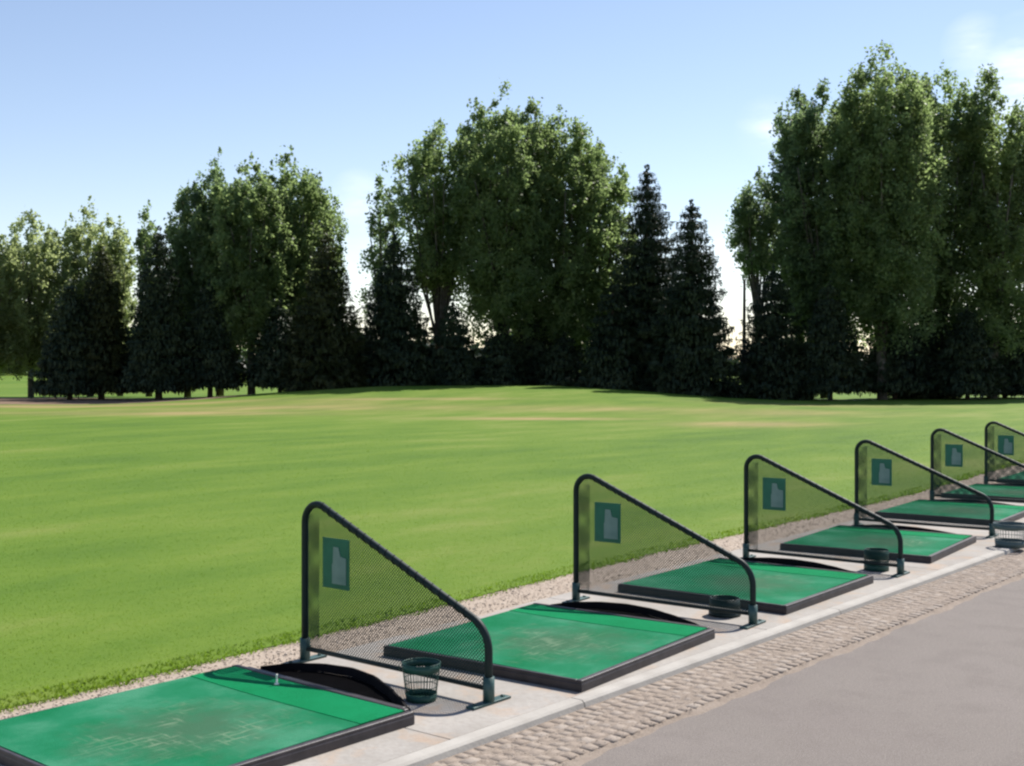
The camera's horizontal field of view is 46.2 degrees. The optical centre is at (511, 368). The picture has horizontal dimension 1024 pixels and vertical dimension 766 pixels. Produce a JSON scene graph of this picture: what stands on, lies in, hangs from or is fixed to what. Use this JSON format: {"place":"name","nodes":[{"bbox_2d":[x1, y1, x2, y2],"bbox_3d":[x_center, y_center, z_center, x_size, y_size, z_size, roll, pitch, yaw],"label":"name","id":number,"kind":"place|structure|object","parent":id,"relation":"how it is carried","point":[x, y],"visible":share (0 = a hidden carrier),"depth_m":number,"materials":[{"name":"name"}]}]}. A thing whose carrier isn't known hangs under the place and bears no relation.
{"place":"outdoors","nodes":[
{"label":"outdoors","id":0,"kind":"place"},
{"bbox_2d":[0,373,1023,713],"bbox_3d":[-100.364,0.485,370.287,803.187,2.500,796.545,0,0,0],"label":"lawn","id":1,"kind":"structure","parent":0,"point":[456,419],"depth_m":17.70,"materials":[{"name":"green plant"}]},
{"bbox_2d":[0,245,35,379],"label":"poplar tree","id":2,"kind":"object","parent":1,"relation":"on","point":[6,321],"visible":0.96,"depth_m":67.50,"materials":[{"name":"green plant"}]},
{"bbox_2d":[0,207,90,396],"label":"poplar tree","id":3,"kind":"object","parent":1,"relation":"on","point":[42,277],"visible":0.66,"depth_m":69.04,"materials":[{"name":"green plant"}]},
{"bbox_2d":[26,278,107,399],"bbox_3d":[-23.951,-1.545,64.901,4.306,6.705,4.398,0,0,0],"label":"spruce tree","id":4,"kind":"object","parent":1,"relation":"on","point":[55,372],"visible":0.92,"depth_m":64.11,"materials":[{"name":"green plant"}]},
{"bbox_2d":[53,195,128,396],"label":"poplar tree","id":5,"kind":"object","parent":1,"relation":"on","point":[74,236],"visible":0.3,"depth_m":71.28,"materials":[{"name":"green plant"}]},
{"bbox_2d":[63,242,138,398],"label":"spruce tree","id":6,"kind":"object","parent":1,"relation":"on","point":[105,323],"visible":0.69,"depth_m":65.17,"materials":[{"name":"green plant"}]},
{"bbox_2d":[105,215,137,395],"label":"poplar tree","id":7,"kind":"object","parent":1,"relation":"on","point":[122,252],"visible":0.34,"depth_m":72.60,"materials":[{"name":"green plant"}]},
{"bbox_2d":[130,199,162,396],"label":"poplar tree","id":8,"kind":"object","parent":1,"relation":"on","point":[143,241],"visible":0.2,"depth_m":71.83,"materials":[{"name":"green plant"}]},
{"bbox_2d":[116,226,198,399],"bbox_3d":[-19.227,-3.006,65.389,4.724,9.630,4.353,0,0,-43],"label":"spruce tree","id":9,"kind":"object","parent":1,"relation":"on","point":[153,363],"visible":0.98,"depth_m":64.58,"materials":[{"name":"green plant"}]},
{"bbox_2d":[159,185,210,396],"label":"poplar tree","id":10,"kind":"object","parent":1,"relation":"on","point":[169,232],"visible":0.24,"depth_m":69.08,"materials":[{"name":"green plant"}]},
{"bbox_2d":[174,279,250,396],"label":"spruce tree","id":11,"kind":"object","parent":1,"relation":"on","point":[212,364],"visible":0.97,"depth_m":65.08,"materials":[{"name":"green plant"}]},
{"bbox_2d":[172,146,252,395],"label":"poplar tree","id":12,"kind":"object","parent":1,"relation":"on","point":[199,241],"visible":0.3,"depth_m":68.58,"materials":[{"name":"green plant"}]},
{"bbox_2d":[199,152,301,394],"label":"poplar tree","id":13,"kind":"object","parent":1,"relation":"on","point":[249,280],"visible":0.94,"depth_m":65.94,"materials":[{"name":"green plant"}]},
{"bbox_2d":[243,299,309,391],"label":"spruce tree","id":14,"kind":"object","parent":1,"relation":"on","point":[264,373],"visible":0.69,"depth_m":65.12,"materials":[{"name":"green plant"}]},
{"bbox_2d":[252,145,338,349],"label":"poplar tree","id":15,"kind":"object","parent":1,"relation":"on","point":[311,194],"visible":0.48,"depth_m":68.19,"materials":[{"name":"green plant"}]},
{"bbox_2d":[277,229,370,391],"bbox_3d":[-10.078,-2.876,64.537,5.254,9.204,5.175,0,0,0],"label":"spruce tree","id":16,"kind":"object","parent":1,"relation":"on","point":[329,345],"visible":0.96,"depth_m":63.60,"materials":[{"name":"green plant"}]},
{"bbox_2d":[303,171,350,335],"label":"poplar tree","id":17,"kind":"object","parent":1,"relation":"on","point":[332,218],"visible":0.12,"depth_m":70.37,"materials":[{"name":"green plant"}]},
{"bbox_2d":[347,324,372,355],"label":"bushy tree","id":18,"kind":"object","parent":1,"relation":"on","point":[359,337],"depth_m":98.95,"materials":[{"name":"green plant"}]},
{"bbox_2d":[354,161,408,327],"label":"poplar tree","id":19,"kind":"object","parent":1,"relation":"on","point":[381,231],"visible":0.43,"depth_m":71.77,"materials":[{"name":"green plant"}]},
{"bbox_2d":[353,233,442,386],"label":"spruce tree","id":20,"kind":"object","parent":1,"relation":"on","point":[395,354],"visible":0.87,"depth_m":65.95,"materials":[{"name":"green plant"}]},
{"bbox_2d":[384,117,490,348],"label":"poplar tree","id":21,"kind":"object","parent":1,"relation":"on","point":[433,258],"visible":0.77,"depth_m":68.82,"materials":[{"name":"green plant"}]},
{"bbox_2d":[417,298,487,385],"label":"spruce tree","id":22,"kind":"object","parent":1,"relation":"on","point":[456,364],"visible":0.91,"depth_m":66.18,"materials":[{"name":"green plant"}]},
{"bbox_2d":[468,322,538,385],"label":"spruce tree","id":23,"kind":"object","parent":1,"relation":"on","point":[501,369],"visible":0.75,"depth_m":67.22,"materials":[{"name":"green plant"}]},
{"bbox_2d":[441,78,571,355],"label":"poplar tree","id":24,"kind":"object","parent":1,"relation":"on","point":[500,268],"visible":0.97,"depth_m":67.06,"materials":[{"name":"green plant"}]},
{"bbox_2d":[529,331,588,386],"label":"spruce tree","id":25,"kind":"object","parent":1,"relation":"on","point":[568,373],"visible":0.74,"depth_m":67.28,"materials":[{"name":"green plant"}]},
{"bbox_2d":[509,104,623,359],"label":"poplar tree","id":26,"kind":"object","parent":1,"relation":"on","point":[565,308],"visible":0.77,"depth_m":68.40,"materials":[{"name":"green plant"}]},
{"bbox_2d":[568,143,638,361],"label":"poplar tree","id":27,"kind":"object","parent":1,"relation":"on","point":[620,188],"visible":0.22,"depth_m":69.91,"materials":[{"name":"green plant"}]},
{"bbox_2d":[574,279,649,390],"bbox_3d":[5.367,-1.571,64.919,4.541,6.644,4.554,0,0,0],"label":"spruce tree","id":28,"kind":"object","parent":1,"relation":"on","point":[611,357],"visible":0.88,"depth_m":64.18,"materials":[{"name":"green plant"}]},
{"bbox_2d":[599,164,679,391],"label":"spruce tree","id":29,"kind":"object","parent":1,"relation":"on","point":[645,274],"visible":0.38,"depth_m":66.06,"materials":[{"name":"green plant"}]},
{"bbox_2d":[636,199,747,398],"bbox_3d":[9.474,-3.454,63.917,5.986,11.254,6.078,0,0,0],"label":"spruce tree","id":30,"kind":"object","parent":1,"relation":"on","point":[696,358],"visible":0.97,"depth_m":62.95,"materials":[{"name":"green plant"}]},
{"bbox_2d":[735,280,747,372],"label":"bare tree","id":31,"kind":"object","parent":1,"relation":"on","point":[744,303],"visible":0.49,"depth_m":67.93,"materials":[{"name":"brown wood"}]},
{"bbox_2d":[722,165,783,339],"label":"poplar tree","id":32,"kind":"object","parent":1,"relation":"on","point":[750,235],"visible":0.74,"depth_m":71.42,"materials":[{"name":"green plant"}]},
{"bbox_2d":[732,264,824,400],"bbox_3d":[14.305,-1.743,66.102,5.795,8.020,5.606,0,0,0],"label":"spruce tree","id":33,"kind":"object","parent":1,"relation":"on","point":[770,360],"visible":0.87,"depth_m":64.99,"materials":[{"name":"green plant"}]},
{"bbox_2d":[761,84,831,342],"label":"poplar tree","id":34,"kind":"object","parent":1,"relation":"on","point":[778,252],"visible":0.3,"depth_m":69.38,"materials":[{"name":"green plant"}]},
{"bbox_2d":[773,77,863,397],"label":"poplar tree","id":35,"kind":"object","parent":1,"relation":"on","point":[804,122],"visible":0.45,"depth_m":67.88,"materials":[{"name":"green plant"}]},
{"bbox_2d":[788,280,874,399],"bbox_3d":[17.370,-1.502,64.979,4.493,6.665,4.720,0,0,31],"label":"spruce tree","id":36,"kind":"object","parent":1,"relation":"on","point":[831,367],"visible":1,"depth_m":64.05,"materials":[{"name":"green plant"}]},
{"bbox_2d":[811,40,955,399],"bbox_3d":[20.422,-8.128,66.250,6.811,19.945,7.459,0,0,-36],"label":"poplar tree","id":37,"kind":"object","parent":1,"relation":"on","point":[887,218],"visible":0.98,"depth_m":64.66,"materials":[{"name":"green plant"}]},
{"bbox_2d":[856,326,936,398],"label":"spruce tree","id":38,"kind":"object","parent":1,"relation":"on","point":[905,372],"visible":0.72,"depth_m":65.71,"materials":[{"name":"green plant"}]},
{"bbox_2d":[888,305,962,398],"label":"spruce tree","id":39,"kind":"object","parent":1,"relation":"on","point":[935,350],"visible":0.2,"depth_m":67.94,"materials":[{"name":"green plant"}]},
{"bbox_2d":[906,59,998,351],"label":"poplar tree","id":40,"kind":"object","parent":1,"relation":"on","point":[954,144],"visible":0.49,"depth_m":67.41,"materials":[{"name":"green plant"}]},
{"bbox_2d":[929,303,1011,399],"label":"spruce tree","id":41,"kind":"object","parent":1,"relation":"on","point":[960,372],"visible":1,"depth_m":65.63,"materials":[{"name":"green plant"}]},
{"bbox_2d":[948,63,1023,398],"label":"poplar tree","id":42,"kind":"object","parent":1,"relation":"on","point":[1005,297],"visible":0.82,"depth_m":66.84,"materials":[{"name":"green plant"}]},
{"bbox_2d":[975,314,1023,398],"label":"spruce tree","id":43,"kind":"object","parent":1,"relation":"on","point":[1013,368],"visible":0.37,"depth_m":67.70,"materials":[{"name":"green plant"}]},
{"bbox_2d":[997,105,1023,340],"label":"poplar tree","id":44,"kind":"object","parent":1,"relation":"on","point":[1021,265],"visible":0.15,"depth_m":67.97,"materials":[{"name":"green plant"}]},
{"bbox_2d":[0,483,1023,765],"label":"concrete strip","id":45,"kind":"object","parent":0,"point":[444,715],"visible":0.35,"depth_m":6.73,"materials":[{"name":"grey concrete"}]},
{"bbox_2d":[0,664,414,765],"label":"hitting mat","id":46,"kind":"object","parent":45,"relation":"on","point":[237,715],"visible":1,"depth_m":5.52,"materials":[{"name":"green rubber"}]},
{"bbox_2d":[249,663,410,710],"bbox_3d":[-0.876,1.668,6.345,1.247,0.060,0.399,0,0,40],"label":"ball tray","id":47,"kind":"object","parent":45,"relation":"on","point":[352,680],"visible":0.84,"depth_m":6.49,"materials":[{"name":"rubber"}]},
{"bbox_2d":[282,501,510,709],"bbox_3d":[-0.660,1.230,6.532,1.458,0.936,0.290,0,0,39],"label":"bay divider","id":48,"kind":"object","parent":45,"relation":"on","point":[336,562],"visible":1,"depth_m":6.63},
{"bbox_2d":[398,657,440,702],"bbox_3d":[-0.466,1.600,6.154,0.210,0.191,0.206,0,0,-29],"label":"ball basket","id":49,"kind":"object","parent":45,"relation":"on","point":[423,694],"visible":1,"depth_m":6.11,"materials":[{"name":"green plastic"}]},
{"bbox_2d":[383,603,714,691],"bbox_3d":[0.258,1.664,7.329,1.390,0.068,1.560,0,0,36],"label":"hitting mat","id":50,"kind":"object","parent":45,"relation":"on","point":[573,649],"visible":0.87,"depth_m":7.14,"materials":[{"name":"green rubber"}]},
{"bbox_2d":[550,601,700,625],"bbox_3d":[0.818,1.668,8.138,1.247,0.060,0.399,0,0,36],"label":"ball tray","id":51,"kind":"object","parent":45,"relation":"on","point":[627,609],"visible":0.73,"depth_m":8.32,"materials":[{"name":"rubber"}]},
{"bbox_2d":[562,473,765,628],"bbox_3d":[1.031,1.230,8.359,1.458,0.936,0.290,0,0,36],"label":"bay divider","id":52,"kind":"object","parent":45,"relation":"on","point":[607,524],"visible":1,"depth_m":8.45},
{"bbox_2d":[708,595,740,617],"bbox_3d":[1.466,1.638,8.274,0.222,0.116,0.222,0,0,0],"label":"ball basket","id":53,"kind":"object","parent":45,"relation":"on","point":[720,614],"visible":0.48,"depth_m":8.19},
{"bbox_2d":[618,558,873,614],"bbox_3d":[1.834,1.664,9.322,1.390,0.068,1.560,0,0,38],"label":"hitting mat","id":54,"kind":"object","parent":45,"relation":"on","point":[784,589],"visible":0.73,"depth_m":9.12,"materials":[{"name":"green rubber"}]},
{"bbox_2d":[741,557,856,572],"bbox_3d":[2.430,1.668,10.105,1.247,0.060,0.399,0,0,38],"label":"ball tray","id":55,"kind":"object","parent":45,"relation":"on","point":[793,562],"visible":0.45,"depth_m":10.32,"materials":[{"name":"rubber"}]},
{"bbox_2d":[739,454,909,577],"bbox_3d":[2.646,1.230,10.306,1.458,0.936,0.290,0,0,38],"label":"bay divider","id":56,"kind":"object","parent":45,"relation":"on","point":[774,492],"visible":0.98,"depth_m":10.41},
{"bbox_2d":[864,548,888,571],"bbox_3d":[3.074,1.611,10.124,0.207,0.171,0.210,0,0,21],"label":"ball basket","id":57,"kind":"object","parent":45,"relation":"on","point":[876,568],"visible":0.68,"depth_m":10.04,"materials":[{"name":"black metal"}]},
{"bbox_2d":[780,525,975,562],"bbox_3d":[3.528,1.664,11.496,1.390,0.068,1.560,0,0,35],"label":"hitting mat","id":58,"kind":"object","parent":45,"relation":"on","point":[925,546],"visible":0.72,"depth_m":11.28,"materials":[{"name":"green rubber"}]},
{"bbox_2d":[854,525,955,533],"bbox_3d":[4.074,1.668,12.314,1.247,0.060,0.399,0,0,35],"label":"ball tray","id":59,"kind":"object","parent":45,"relation":"on","point":[912,528],"visible":0.25,"depth_m":12.43,"materials":[{"name":"rubber"}]},
{"bbox_2d":[852,439,997,537],"bbox_3d":[4.286,1.230,12.543,1.458,0.936,0.290,0,0,36],"label":"bay divider","id":60,"kind":"object","parent":45,"relation":"on","point":[881,472],"visible":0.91,"depth_m":12.64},
{"bbox_2d":[875,499,1023,524],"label":"hitting mat","id":61,"kind":"object","parent":45,"relation":"on","point":[1003,512],"visible":0.62,"depth_m":13.72,"materials":[{"name":"green rubber"}]},
{"bbox_2d":[937,499,1010,504],"bbox_3d":[5.739,1.668,14.763,1.247,0.060,0.399,0,0,36],"label":"ball tray","id":62,"kind":"object","parent":45,"relation":"on","point":[973,501],"visible":0.2,"depth_m":14.95,"materials":[{"name":"rubber"}]},
{"bbox_2d":[930,428,1023,501],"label":"bay divider","id":63,"kind":"object","parent":45,"relation":"on","point":[954,455],"visible":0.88,"depth_m":15.13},
{"bbox_2d":[941,483,1023,502],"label":"hitting mat","id":64,"kind":"object","parent":45,"relation":"on","point":[996,490],"visible":0.4,"depth_m":15.96,"materials":[{"name":"green rubber"}]},
{"bbox_2d":[984,421,1023,483],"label":"bay divider","id":65,"kind":"object","parent":45,"relation":"on","point":[1005,445],"visible":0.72,"depth_m":17.28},
{"bbox_2d":[991,521,1023,547],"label":"ball basket","id":66,"kind":"object","parent":45,"relation":"on","point":[1008,542],"visible":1,"depth_m":11.37,"materials":[{"name":"black metal"}]},
{"bbox_2d":[997,473,1023,483],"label":"hitting mat","id":67,"kind":"object","parent":45,"relation":"on","point":[1012,478],"visible":0.2,"depth_m":17.86,"materials":[{"name":"green rubber"}]},
{"bbox_2d":[0,463,1023,719],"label":"pebble bed","id":68,"kind":"object","parent":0,"point":[256,659],"visible":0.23,"depth_m":8.60,"materials":[{"name":"grey gravel"}]},
{"bbox_2d":[0,0,1023,361],"label":"sky","id":69,"kind":"structure","parent":0,"point":[119,103],"materials":[{"name":"blue"}]},
{"bbox_2d":[426,548,1023,765],"bbox_3d":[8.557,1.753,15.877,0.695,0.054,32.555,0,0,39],"label":"stone setts","id":70,"kind":"structure","parent":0,"point":[628,731],"depth_m":6.66,"materials":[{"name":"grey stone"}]},
{"bbox_2d":[440,552,1020,764],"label":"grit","id":71,"kind":"object","parent":70,"relation":"on","point":[727,675],"visible":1,"depth_m":6.49,"materials":[{"name":"gravel"}]},
{"bbox_2d":[582,578,1023,765],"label":"asphalt path","id":72,"kind":"structure","parent":0,"point":[945,688],"depth_m":6.12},
{"label":"ground","id":73,"kind":"structure","parent":0,"visible":0},
{"bbox_2d":[0,332,957,373],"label":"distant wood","id":74,"kind":"object","parent":73,"relation":"on","point":[245,358],"visible":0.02,"depth_m":154.29,"materials":[{"name":"green plant"}]},
{"bbox_2d":[375,548,1022,765],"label":"kerb","id":75,"kind":"structure","parent":73,"relation":"on","point":[453,746],"depth_m":6.63,"materials":[{"name":"concrete"}]}
]}

